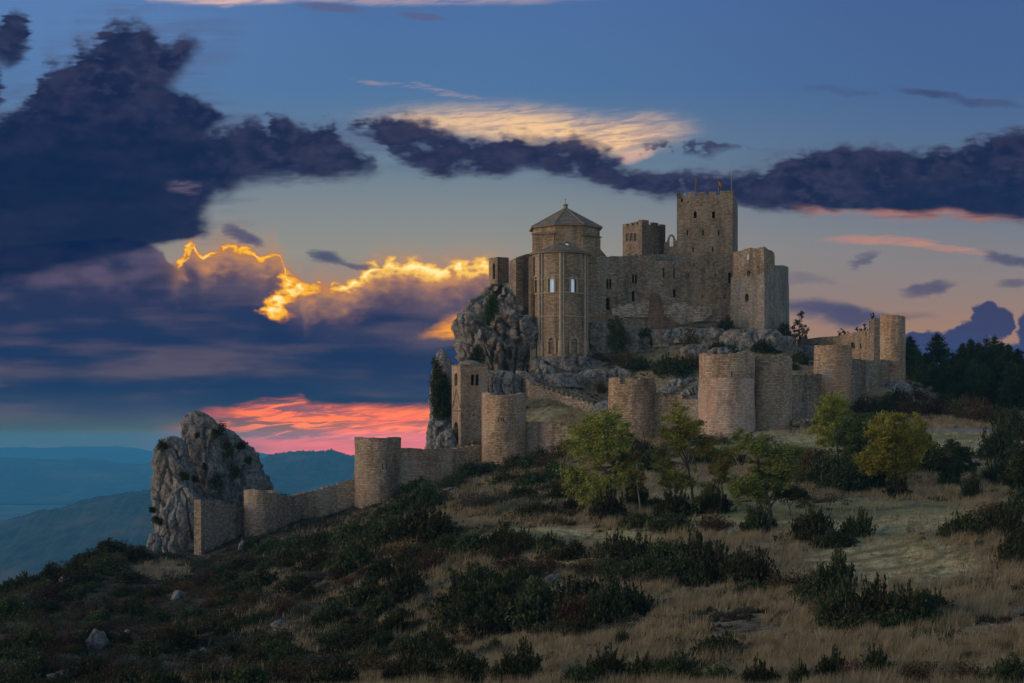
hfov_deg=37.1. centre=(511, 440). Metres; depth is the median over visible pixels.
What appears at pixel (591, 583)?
juniper
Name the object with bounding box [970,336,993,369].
pine tree
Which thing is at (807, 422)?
information panel
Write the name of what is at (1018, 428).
juniper
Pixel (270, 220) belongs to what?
sky
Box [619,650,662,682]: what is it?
juniper
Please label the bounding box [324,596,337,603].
shrub
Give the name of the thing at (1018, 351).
pine tree
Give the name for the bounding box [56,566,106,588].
juniper
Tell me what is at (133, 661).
cushion shrub
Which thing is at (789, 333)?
juniper
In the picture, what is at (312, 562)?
juniper
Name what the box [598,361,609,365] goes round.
boulder
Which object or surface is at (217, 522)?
curtain wall
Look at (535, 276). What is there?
window
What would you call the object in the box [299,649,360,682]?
juniper
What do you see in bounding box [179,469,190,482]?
crag bush
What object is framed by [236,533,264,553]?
juniper
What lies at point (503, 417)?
round tower
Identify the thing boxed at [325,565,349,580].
rusty shrub
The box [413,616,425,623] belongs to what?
rusty shrub
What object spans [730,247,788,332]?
corner block
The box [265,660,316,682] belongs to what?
rusty shrub
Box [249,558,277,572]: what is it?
shrub
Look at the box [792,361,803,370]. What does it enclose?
juniper
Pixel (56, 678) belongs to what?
shrub
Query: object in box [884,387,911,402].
juniper
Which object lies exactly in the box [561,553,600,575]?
rusty shrub
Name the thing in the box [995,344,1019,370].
pine tree
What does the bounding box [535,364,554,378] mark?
outcrop
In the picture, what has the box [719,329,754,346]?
outcrop
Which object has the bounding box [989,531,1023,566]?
juniper
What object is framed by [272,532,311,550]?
shrub
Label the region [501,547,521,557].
rusty shrub
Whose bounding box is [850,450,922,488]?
juniper
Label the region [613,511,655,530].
shrub
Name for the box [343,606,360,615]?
cushion shrub
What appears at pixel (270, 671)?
shrub
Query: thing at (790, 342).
outcrop
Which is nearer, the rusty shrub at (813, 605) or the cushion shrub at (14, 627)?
the rusty shrub at (813, 605)
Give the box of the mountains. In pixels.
[0,446,270,463]
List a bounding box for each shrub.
[0,592,44,618]
[0,620,29,630]
[0,642,33,667]
[0,657,25,677]
[3,650,51,682]
[6,625,58,650]
[12,590,43,602]
[15,601,42,615]
[20,583,66,603]
[22,577,62,594]
[33,596,60,612]
[37,643,73,664]
[38,581,64,594]
[41,659,65,673]
[42,673,69,682]
[48,652,88,666]
[62,581,101,600]
[62,628,86,639]
[71,611,88,623]
[79,597,104,611]
[81,606,114,624]
[81,619,111,631]
[83,580,99,588]
[84,553,105,565]
[84,556,133,576]
[84,591,115,601]
[90,537,130,553]
[94,661,126,679]
[97,600,117,614]
[108,568,149,584]
[108,584,134,596]
[110,613,129,623]
[111,653,149,671]
[123,633,182,661]
[130,632,159,645]
[134,669,173,682]
[143,584,161,593]
[150,653,180,665]
[153,661,192,674]
[167,579,198,595]
[170,605,206,619]
[174,664,203,681]
[185,666,229,682]
[187,570,214,587]
[190,649,207,656]
[199,599,216,608]
[200,569,238,586]
[201,662,237,675]
[202,596,222,605]
[207,609,243,628]
[208,650,230,662]
[211,594,240,607]
[216,655,243,666]
[217,661,276,682]
[226,553,261,570]
[226,573,255,588]
[231,590,266,605]
[244,609,281,625]
[244,631,270,648]
[246,535,284,555]
[246,661,265,669]
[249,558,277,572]
[249,633,299,662]
[251,603,283,614]
[257,665,277,675]
[259,627,300,644]
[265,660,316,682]
[266,657,302,674]
[267,617,288,624]
[270,595,303,613]
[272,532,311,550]
[278,571,308,588]
[283,660,318,675]
[284,553,307,565]
[289,618,318,635]
[290,601,318,615]
[293,527,334,551]
[297,650,333,665]
[303,569,328,582]
[308,604,329,616]
[311,520,368,545]
[311,621,351,647]
[313,556,336,570]
[315,582,328,588]
[316,601,332,612]
[324,562,349,575]
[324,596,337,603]
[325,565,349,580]
[327,540,376,577]
[336,592,353,607]
[336,610,357,622]
[339,575,354,585]
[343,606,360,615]
[352,563,373,574]
[352,648,391,676]
[352,673,373,682]
[355,590,404,619]
[356,513,408,549]
[360,628,393,645]
[361,519,375,526]
[362,502,388,522]
[368,644,398,661]
[372,535,430,560]
[380,605,419,621]
[381,490,426,520]
[384,630,422,655]
[385,483,411,501]
[386,649,408,665]
[387,634,414,649]
[388,514,397,524]
[389,654,445,682]
[401,620,421,633]
[403,475,430,491]
[410,478,449,508]
[410,584,427,600]
[411,550,451,573]
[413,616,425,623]
[417,550,442,559]
[419,531,460,553]
[428,647,492,682]
[430,591,492,634]
[434,628,471,647]
[435,473,472,488]
[437,488,452,497]
[443,527,488,554]
[444,562,500,587]
[450,457,485,479]
[463,490,512,507]
[475,637,508,655]
[479,460,498,472]
[483,544,511,557]
[486,470,518,484]
[488,552,532,570]
[491,559,539,583]
[493,498,532,513]
[494,570,575,636]
[497,453,522,470]
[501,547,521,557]
[503,482,542,499]
[503,500,564,519]
[507,468,550,487]
[516,445,547,469]
[517,550,565,574]
[527,620,570,636]
[531,453,553,468]
[536,457,575,482]
[538,479,560,492]
[542,514,563,523]
[542,587,606,627]
[544,441,569,460]
[544,505,567,515]
[544,537,590,562]
[552,658,600,682]
[554,437,572,453]
[559,516,576,525]
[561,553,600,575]
[566,507,579,517]
[585,556,619,578]
[589,351,611,363]
[594,380,607,393]
[605,316,630,354]
[608,350,636,366]
[610,554,656,580]
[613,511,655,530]
[628,436,651,451]
[629,438,659,471]
[637,510,696,534]
[637,534,686,565]
[638,327,651,346]
[641,496,661,508]
[644,550,701,585]
[649,439,672,457]
[672,622,686,629]
[674,325,710,344]
[680,349,698,369]
[683,445,714,465]
[685,636,710,655]
[687,508,736,534]
[694,661,742,682]
[713,432,732,444]
[720,579,765,597]
[732,449,750,465]
[742,604,758,614]
[758,604,779,613]
[762,566,796,592]
[773,609,789,617]
[778,322,792,335]
[784,575,842,605]
[788,565,813,587]
[793,446,819,482]
[798,589,831,616]
[801,443,829,460]
[802,448,850,486]
[808,526,849,549]
[812,461,872,492]
[827,608,882,633]
[835,652,865,677]
[840,533,861,547]
[849,396,878,414]
[866,605,923,630]
[889,389,938,415]
[896,655,947,682]
[909,385,934,400]
[918,393,949,415]
[921,442,945,472]
[929,656,987,682]
[934,470,965,487]
[935,393,977,419]
[953,506,1001,538]
[958,396,1003,422]
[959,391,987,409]
[959,651,984,660]
[970,497,1007,518]
[974,651,1023,682]
[982,395,1017,411]
[985,639,1014,651]
[999,484,1023,517]
[1005,522,1023,547]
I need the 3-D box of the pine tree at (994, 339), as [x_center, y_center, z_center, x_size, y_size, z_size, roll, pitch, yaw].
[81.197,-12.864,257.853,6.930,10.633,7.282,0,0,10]
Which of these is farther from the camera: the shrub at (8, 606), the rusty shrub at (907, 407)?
the rusty shrub at (907, 407)
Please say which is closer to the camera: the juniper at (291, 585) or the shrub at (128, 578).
the juniper at (291, 585)
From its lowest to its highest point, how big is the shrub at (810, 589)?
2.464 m
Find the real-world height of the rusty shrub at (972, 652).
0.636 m
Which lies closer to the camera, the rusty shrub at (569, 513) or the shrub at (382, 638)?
the shrub at (382, 638)
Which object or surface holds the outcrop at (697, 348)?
on the ground at (538, 411)
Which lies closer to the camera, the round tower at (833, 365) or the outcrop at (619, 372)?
the round tower at (833, 365)
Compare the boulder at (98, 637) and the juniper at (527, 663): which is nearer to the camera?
the juniper at (527, 663)
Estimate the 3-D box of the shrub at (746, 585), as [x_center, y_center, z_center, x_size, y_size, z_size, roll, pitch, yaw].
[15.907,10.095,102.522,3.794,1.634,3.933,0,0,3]
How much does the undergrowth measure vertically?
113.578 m
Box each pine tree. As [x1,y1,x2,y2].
[790,320,798,338]
[792,310,806,340]
[802,327,809,338]
[905,335,927,380]
[906,347,928,379]
[906,365,915,381]
[917,361,946,387]
[921,352,931,382]
[921,379,928,389]
[923,333,960,372]
[930,355,951,383]
[946,342,987,378]
[966,338,979,359]
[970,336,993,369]
[971,342,985,363]
[976,335,1002,364]
[980,342,1018,368]
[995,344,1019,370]
[1014,348,1023,365]
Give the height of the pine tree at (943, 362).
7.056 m
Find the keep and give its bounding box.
[677,190,737,266]
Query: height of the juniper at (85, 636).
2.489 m
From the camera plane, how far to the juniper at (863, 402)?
218.37 m
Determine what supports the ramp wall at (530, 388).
on the ground at (538, 411)
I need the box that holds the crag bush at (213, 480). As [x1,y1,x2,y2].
[207,471,225,496]
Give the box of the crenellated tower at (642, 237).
[623,220,664,255]
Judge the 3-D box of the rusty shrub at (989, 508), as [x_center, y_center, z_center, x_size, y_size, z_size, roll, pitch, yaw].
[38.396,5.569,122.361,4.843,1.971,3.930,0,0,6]
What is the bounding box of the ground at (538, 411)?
[0,321,1023,682]
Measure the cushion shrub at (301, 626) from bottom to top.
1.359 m
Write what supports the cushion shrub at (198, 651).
on the ground at (538, 411)
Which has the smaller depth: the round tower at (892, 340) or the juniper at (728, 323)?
the round tower at (892, 340)
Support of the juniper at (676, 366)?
on the ground at (538, 411)
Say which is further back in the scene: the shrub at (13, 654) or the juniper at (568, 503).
the juniper at (568, 503)
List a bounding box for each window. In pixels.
[534,275,537,291]
[546,275,555,291]
[569,276,577,291]
[606,298,608,309]
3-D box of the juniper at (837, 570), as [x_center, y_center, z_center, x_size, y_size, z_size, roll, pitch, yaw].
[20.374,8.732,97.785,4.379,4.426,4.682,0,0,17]
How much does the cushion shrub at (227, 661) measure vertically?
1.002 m
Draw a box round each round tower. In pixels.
[244,489,277,536]
[354,437,400,507]
[481,392,525,470]
[608,377,655,441]
[698,351,755,434]
[754,354,792,429]
[813,345,851,415]
[880,314,905,382]
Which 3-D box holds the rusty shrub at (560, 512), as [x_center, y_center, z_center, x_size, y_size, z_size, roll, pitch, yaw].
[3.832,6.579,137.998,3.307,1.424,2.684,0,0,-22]
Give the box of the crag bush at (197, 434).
[194,432,199,438]
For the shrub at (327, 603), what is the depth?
123.51 m
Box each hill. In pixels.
[0,457,153,503]
[0,489,153,593]
[260,448,354,495]
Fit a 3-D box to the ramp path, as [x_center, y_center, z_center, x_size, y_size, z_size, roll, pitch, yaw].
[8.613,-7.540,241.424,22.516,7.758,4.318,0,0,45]
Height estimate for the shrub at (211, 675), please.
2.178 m
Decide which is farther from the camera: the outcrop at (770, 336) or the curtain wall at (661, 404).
the outcrop at (770, 336)
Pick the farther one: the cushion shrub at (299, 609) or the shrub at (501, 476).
the shrub at (501, 476)
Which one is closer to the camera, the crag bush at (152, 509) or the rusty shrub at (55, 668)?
the rusty shrub at (55, 668)
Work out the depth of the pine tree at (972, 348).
257.60 m
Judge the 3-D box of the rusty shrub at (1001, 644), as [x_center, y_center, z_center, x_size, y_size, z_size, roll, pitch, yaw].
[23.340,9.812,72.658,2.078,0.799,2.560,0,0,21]
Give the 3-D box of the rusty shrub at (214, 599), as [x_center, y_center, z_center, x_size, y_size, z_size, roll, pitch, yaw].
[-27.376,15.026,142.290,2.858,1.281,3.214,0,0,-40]
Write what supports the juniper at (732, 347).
on the ground at (538, 411)
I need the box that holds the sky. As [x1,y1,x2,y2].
[0,0,1023,455]
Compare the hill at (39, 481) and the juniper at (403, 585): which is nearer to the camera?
the juniper at (403, 585)
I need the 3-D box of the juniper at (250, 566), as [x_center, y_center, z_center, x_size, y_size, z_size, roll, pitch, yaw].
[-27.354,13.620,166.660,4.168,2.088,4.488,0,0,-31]
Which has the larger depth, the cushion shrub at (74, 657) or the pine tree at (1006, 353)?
the pine tree at (1006, 353)
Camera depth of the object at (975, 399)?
227.10 m
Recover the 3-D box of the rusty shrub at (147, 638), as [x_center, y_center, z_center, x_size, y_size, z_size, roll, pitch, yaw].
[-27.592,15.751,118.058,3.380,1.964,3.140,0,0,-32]
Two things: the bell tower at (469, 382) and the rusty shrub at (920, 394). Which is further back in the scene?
the bell tower at (469, 382)
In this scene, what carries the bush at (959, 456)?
on the ground at (538, 411)
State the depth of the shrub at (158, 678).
93.90 m
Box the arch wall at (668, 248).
[663,234,676,254]
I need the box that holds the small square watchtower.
[489,257,508,286]
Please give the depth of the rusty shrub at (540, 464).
208.18 m
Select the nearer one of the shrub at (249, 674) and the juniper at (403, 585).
the shrub at (249, 674)
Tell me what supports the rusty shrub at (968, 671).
on the ground at (538, 411)
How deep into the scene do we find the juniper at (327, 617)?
117.45 m
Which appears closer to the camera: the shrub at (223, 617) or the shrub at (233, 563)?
the shrub at (223, 617)
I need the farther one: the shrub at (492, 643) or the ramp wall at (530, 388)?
the ramp wall at (530, 388)
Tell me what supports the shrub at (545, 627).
on the ground at (538, 411)
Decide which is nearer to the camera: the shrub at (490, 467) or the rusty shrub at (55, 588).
the rusty shrub at (55, 588)
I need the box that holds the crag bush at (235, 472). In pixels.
[227,463,242,481]
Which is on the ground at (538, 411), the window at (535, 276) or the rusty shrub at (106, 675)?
the rusty shrub at (106, 675)
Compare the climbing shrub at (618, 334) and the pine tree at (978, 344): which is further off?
the pine tree at (978, 344)
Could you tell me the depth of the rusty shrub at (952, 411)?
215.62 m
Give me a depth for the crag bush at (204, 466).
211.88 m
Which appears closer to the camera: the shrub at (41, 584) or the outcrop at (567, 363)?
the shrub at (41, 584)
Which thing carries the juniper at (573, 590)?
on the ground at (538, 411)
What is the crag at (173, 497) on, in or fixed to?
on the ground at (538, 411)
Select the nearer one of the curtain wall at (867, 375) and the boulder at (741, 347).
the curtain wall at (867, 375)
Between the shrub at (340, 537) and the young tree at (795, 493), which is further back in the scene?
the shrub at (340, 537)
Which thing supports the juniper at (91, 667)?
on the ground at (538, 411)
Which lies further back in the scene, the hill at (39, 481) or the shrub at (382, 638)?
the hill at (39, 481)
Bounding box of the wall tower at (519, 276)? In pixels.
[509,254,529,314]
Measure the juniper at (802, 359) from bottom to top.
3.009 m
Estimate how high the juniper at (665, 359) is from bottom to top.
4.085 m
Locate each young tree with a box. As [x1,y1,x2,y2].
[626,450,646,508]
[772,485,810,515]
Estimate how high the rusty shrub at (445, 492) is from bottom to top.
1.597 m
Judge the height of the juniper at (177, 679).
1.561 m
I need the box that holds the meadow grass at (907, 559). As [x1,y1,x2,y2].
[454,427,992,588]
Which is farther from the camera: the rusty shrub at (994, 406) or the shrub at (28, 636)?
the rusty shrub at (994, 406)
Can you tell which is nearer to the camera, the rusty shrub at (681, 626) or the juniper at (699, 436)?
the rusty shrub at (681, 626)
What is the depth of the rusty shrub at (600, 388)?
245.13 m
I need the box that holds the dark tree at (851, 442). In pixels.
[828,412,878,468]
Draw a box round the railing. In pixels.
[536,378,598,403]
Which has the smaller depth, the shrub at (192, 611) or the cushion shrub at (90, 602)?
the shrub at (192, 611)
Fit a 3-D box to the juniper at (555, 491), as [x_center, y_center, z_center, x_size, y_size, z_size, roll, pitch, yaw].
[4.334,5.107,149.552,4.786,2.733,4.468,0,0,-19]
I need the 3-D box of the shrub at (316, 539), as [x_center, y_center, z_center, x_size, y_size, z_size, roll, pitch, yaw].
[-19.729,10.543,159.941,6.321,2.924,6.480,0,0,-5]
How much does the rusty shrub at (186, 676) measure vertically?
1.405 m
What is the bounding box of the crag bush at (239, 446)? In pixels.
[234,438,247,451]
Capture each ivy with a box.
[428,357,451,420]
[469,343,485,363]
[484,292,499,326]
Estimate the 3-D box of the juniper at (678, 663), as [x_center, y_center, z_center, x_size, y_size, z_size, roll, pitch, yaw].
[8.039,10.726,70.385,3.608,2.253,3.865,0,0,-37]
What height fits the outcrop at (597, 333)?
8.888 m
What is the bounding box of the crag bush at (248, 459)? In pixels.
[243,456,252,464]
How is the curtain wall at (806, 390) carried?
on the ground at (538, 411)
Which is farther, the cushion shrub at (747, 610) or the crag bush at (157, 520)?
the crag bush at (157, 520)
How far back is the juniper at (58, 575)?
169.62 m
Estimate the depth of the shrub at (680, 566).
110.47 m
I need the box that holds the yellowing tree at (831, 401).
[807,390,854,456]
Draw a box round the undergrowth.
[0,356,1023,682]
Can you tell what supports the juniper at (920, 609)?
on the ground at (538, 411)
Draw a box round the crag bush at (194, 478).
[191,475,198,483]
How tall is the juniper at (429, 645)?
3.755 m
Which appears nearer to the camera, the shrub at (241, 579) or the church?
the shrub at (241, 579)
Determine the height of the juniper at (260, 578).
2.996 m
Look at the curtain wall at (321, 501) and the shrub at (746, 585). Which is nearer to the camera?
the shrub at (746, 585)
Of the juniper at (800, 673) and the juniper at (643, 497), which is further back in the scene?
the juniper at (643, 497)
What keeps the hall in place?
on the ground at (538, 411)
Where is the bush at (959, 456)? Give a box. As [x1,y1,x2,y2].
[925,438,981,480]
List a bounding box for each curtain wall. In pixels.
[194,499,243,554]
[278,477,354,527]
[400,444,481,486]
[526,421,595,455]
[654,392,698,434]
[792,373,820,419]
[797,330,868,359]
[851,359,889,398]
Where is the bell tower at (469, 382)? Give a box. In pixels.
[452,360,487,446]
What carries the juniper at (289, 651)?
on the ground at (538, 411)
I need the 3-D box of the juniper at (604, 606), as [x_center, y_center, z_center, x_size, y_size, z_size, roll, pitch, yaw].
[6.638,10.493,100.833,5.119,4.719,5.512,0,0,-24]
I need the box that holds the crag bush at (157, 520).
[150,515,164,526]
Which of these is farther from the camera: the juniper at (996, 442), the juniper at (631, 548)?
the juniper at (996, 442)
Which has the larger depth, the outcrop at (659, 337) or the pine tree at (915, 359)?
the outcrop at (659, 337)
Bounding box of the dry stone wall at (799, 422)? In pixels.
[791,419,828,426]
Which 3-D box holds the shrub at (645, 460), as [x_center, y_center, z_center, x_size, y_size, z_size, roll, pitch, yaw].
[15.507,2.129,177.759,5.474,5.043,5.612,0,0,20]
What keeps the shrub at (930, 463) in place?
on the ground at (538, 411)
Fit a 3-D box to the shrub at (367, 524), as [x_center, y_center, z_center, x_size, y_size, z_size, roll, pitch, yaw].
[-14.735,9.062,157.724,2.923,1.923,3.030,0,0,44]
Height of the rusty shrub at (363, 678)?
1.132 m
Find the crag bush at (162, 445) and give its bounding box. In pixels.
[156,438,169,451]
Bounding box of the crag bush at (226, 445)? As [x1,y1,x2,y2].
[218,436,233,458]
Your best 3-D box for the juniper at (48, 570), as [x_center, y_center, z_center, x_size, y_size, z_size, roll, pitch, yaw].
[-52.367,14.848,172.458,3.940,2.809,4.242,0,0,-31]
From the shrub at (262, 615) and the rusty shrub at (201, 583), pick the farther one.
the rusty shrub at (201, 583)
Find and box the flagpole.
[718,177,721,194]
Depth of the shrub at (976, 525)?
112.23 m
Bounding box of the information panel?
[805,418,812,427]
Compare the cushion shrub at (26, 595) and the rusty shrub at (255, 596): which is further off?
the cushion shrub at (26, 595)
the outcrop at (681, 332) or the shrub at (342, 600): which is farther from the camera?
the outcrop at (681, 332)
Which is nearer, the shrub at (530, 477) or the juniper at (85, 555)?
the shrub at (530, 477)
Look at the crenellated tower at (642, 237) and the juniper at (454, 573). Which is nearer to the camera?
the juniper at (454, 573)
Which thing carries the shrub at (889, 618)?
on the ground at (538, 411)
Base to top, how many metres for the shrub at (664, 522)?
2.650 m
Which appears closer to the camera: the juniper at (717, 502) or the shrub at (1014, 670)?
the shrub at (1014, 670)
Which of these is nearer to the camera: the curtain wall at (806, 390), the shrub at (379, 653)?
the shrub at (379, 653)
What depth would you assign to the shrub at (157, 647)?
113.60 m
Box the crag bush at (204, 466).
[201,462,207,469]
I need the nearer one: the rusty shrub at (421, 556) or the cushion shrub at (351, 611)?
the cushion shrub at (351, 611)
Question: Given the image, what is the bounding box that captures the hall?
[588,254,732,331]
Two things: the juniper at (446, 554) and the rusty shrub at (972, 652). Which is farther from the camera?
the juniper at (446, 554)
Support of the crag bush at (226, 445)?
attached to the crag at (173, 497)
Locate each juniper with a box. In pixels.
[0,577,22,592]
[13,570,40,586]
[23,623,73,652]
[32,560,61,580]
[43,568,71,582]
[50,567,62,577]
[54,583,77,601]
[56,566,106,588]
[60,548,103,563]
[65,555,90,573]
[66,654,98,678]
[71,653,110,680]
[75,619,113,645]
[110,631,135,645]
[112,595,148,616]
[115,545,159,563]
[128,582,166,603]
[158,575,186,593]
[158,621,213,651]
[164,671,184,682]
[209,623,229,635]
[224,647,250,666]
[235,563,282,588]
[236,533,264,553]
[240,556,265,571]
[245,615,261,625]
[258,641,312,667]
[266,540,305,567]
[272,581,283,590]
[278,573,311,595]
[294,547,332,572]
[296,584,324,600]
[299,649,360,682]
[303,642,342,663]
[304,597,350,630]
[333,614,376,651]
[334,520,377,549]
[335,570,386,610]
[337,614,360,629]
[360,549,399,585]
[377,607,411,636]
[379,491,463,543]
[380,650,420,682]
[384,556,429,604]
[385,619,464,668]
[389,543,419,567]
[413,510,459,544]
[414,600,435,613]
[427,559,500,613]
[427,577,479,619]
[438,551,449,559]
[450,593,530,639]
[455,565,531,614]
[475,516,517,549]
[480,636,551,682]
[504,526,538,551]
[522,530,565,554]
[537,481,574,499]
[552,572,591,601]
[556,611,600,639]
[562,496,583,509]
[575,566,650,624]
[582,480,629,519]
[584,642,629,680]
[585,528,637,561]
[585,575,604,593]
[595,531,655,564]
[615,627,631,644]
[616,579,667,617]
[619,478,649,506]
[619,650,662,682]
[620,356,654,371]
[640,354,698,377]
[641,647,706,681]
[643,484,709,518]
[652,350,674,370]
[662,520,726,563]
[680,557,720,587]
[686,432,705,444]
[686,539,734,576]
[689,630,751,660]
[693,482,737,513]
[705,340,725,351]
[711,544,745,582]
[714,315,734,330]
[722,343,738,352]
[724,544,783,590]
[732,499,778,533]
[735,652,786,682]
[744,338,782,353]
[773,501,838,542]
[777,323,799,345]
[787,657,815,682]
[790,349,813,364]
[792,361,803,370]
[793,543,857,590]
[801,569,869,629]
[808,644,851,677]
[836,505,878,538]
[843,572,909,630]
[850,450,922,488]
[852,395,868,409]
[853,391,901,414]
[858,641,899,673]
[873,470,912,498]
[876,577,944,629]
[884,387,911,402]
[908,411,939,470]
[919,586,956,612]
[932,392,965,407]
[933,507,971,540]
[957,467,982,500]
[964,500,1023,537]
[973,411,1023,460]
[978,453,1008,483]
[983,403,1023,425]
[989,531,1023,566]
[990,412,1023,440]
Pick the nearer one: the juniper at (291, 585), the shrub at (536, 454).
the juniper at (291, 585)
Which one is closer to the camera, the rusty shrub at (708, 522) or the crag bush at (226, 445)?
the rusty shrub at (708, 522)
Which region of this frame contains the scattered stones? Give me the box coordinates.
[92,428,1022,658]
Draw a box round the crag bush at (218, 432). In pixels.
[210,421,225,438]
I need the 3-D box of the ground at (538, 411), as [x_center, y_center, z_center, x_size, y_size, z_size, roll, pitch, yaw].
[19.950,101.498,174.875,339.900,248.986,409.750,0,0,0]
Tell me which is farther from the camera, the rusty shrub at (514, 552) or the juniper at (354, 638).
the rusty shrub at (514, 552)
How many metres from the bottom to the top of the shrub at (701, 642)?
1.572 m
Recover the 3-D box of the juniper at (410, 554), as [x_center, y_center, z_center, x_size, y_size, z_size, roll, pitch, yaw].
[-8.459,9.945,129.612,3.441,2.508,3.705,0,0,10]
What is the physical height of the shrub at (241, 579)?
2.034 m
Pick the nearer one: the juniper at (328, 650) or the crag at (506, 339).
the juniper at (328, 650)
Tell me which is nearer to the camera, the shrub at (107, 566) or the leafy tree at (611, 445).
the leafy tree at (611, 445)
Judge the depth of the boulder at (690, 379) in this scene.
244.02 m
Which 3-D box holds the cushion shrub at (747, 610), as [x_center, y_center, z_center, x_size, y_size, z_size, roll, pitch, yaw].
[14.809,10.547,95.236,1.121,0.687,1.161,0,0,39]
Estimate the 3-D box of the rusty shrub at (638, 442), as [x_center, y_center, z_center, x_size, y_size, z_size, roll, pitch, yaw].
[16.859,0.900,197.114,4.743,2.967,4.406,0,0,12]
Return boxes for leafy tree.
[552,404,644,506]
[645,401,710,504]
[687,434,738,504]
[723,428,807,520]
[995,441,1023,491]
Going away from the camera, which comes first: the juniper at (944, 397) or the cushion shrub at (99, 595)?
the cushion shrub at (99, 595)
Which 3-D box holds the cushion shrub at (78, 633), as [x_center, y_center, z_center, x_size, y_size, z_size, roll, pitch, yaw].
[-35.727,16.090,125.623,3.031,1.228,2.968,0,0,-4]
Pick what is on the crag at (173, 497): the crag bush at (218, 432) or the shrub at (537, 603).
the crag bush at (218, 432)
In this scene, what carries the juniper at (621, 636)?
on the ground at (538, 411)
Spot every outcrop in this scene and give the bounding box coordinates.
[434,428,457,448]
[529,355,601,371]
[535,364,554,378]
[547,372,585,387]
[579,369,607,382]
[588,322,647,356]
[606,368,633,377]
[643,329,676,347]
[656,386,677,393]
[665,378,689,386]
[668,327,697,342]
[679,344,707,356]
[680,386,697,395]
[691,327,724,342]
[707,347,737,354]
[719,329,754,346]
[751,329,786,347]
[778,335,796,352]
[797,345,813,357]
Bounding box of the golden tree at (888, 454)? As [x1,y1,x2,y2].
[847,410,942,481]
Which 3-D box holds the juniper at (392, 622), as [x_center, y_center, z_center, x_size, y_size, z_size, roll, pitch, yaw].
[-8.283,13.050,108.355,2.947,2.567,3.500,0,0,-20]
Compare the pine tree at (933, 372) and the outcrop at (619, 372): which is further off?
the outcrop at (619, 372)
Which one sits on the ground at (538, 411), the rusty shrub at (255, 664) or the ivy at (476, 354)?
the rusty shrub at (255, 664)
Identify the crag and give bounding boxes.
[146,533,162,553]
[150,410,273,553]
[424,348,453,448]
[451,283,539,394]
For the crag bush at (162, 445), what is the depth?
210.89 m
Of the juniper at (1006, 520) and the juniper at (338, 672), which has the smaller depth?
the juniper at (338, 672)
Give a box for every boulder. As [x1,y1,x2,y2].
[47,669,76,680]
[85,629,109,649]
[171,590,185,600]
[270,619,290,628]
[545,574,559,584]
[587,400,607,416]
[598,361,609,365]
[685,378,695,381]
[736,344,745,350]
[795,346,802,353]
[886,381,914,395]
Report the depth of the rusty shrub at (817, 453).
176.36 m
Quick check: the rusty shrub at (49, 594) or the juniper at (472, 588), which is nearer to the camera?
the juniper at (472, 588)
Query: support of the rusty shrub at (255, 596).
on the ground at (538, 411)
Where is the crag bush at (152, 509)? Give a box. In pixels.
[148,505,156,512]
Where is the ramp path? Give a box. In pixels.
[523,371,536,383]
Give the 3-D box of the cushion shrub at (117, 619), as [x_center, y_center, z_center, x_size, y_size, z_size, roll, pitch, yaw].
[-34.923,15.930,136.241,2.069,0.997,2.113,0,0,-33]
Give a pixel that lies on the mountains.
(119, 454)
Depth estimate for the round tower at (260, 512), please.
209.31 m
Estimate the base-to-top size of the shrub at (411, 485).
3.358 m
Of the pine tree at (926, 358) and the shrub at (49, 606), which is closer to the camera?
the shrub at (49, 606)
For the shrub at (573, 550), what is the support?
on the ground at (538, 411)
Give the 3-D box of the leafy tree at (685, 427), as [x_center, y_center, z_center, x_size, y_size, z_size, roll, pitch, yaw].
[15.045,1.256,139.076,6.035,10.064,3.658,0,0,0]
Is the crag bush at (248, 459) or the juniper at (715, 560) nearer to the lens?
the juniper at (715, 560)
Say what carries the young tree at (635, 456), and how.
on the ground at (538, 411)
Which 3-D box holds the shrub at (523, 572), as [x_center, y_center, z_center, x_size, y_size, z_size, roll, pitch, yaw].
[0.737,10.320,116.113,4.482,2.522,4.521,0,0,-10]
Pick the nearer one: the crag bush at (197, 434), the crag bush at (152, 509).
the crag bush at (152, 509)
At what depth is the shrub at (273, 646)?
106.63 m
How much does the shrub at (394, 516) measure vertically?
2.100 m
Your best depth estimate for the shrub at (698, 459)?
179.94 m
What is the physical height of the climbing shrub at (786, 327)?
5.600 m
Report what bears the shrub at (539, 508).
on the ground at (538, 411)
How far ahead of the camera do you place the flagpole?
272.18 m
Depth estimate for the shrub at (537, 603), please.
101.97 m
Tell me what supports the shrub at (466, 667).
on the ground at (538, 411)
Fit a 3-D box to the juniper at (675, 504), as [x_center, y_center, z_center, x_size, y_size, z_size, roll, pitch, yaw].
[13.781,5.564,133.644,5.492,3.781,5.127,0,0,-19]
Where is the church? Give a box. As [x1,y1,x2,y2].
[529,199,606,357]
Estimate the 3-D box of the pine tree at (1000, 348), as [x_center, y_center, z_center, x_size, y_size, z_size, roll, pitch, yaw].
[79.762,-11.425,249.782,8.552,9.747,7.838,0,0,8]
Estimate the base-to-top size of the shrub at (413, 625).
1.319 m
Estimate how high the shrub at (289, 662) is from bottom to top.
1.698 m
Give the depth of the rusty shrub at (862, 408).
215.51 m
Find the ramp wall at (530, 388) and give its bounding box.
[515,371,590,411]
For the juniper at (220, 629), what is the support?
on the ground at (538, 411)
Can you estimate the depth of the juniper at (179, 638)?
116.88 m
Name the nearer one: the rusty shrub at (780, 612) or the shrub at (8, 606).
the rusty shrub at (780, 612)
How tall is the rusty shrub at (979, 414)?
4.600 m

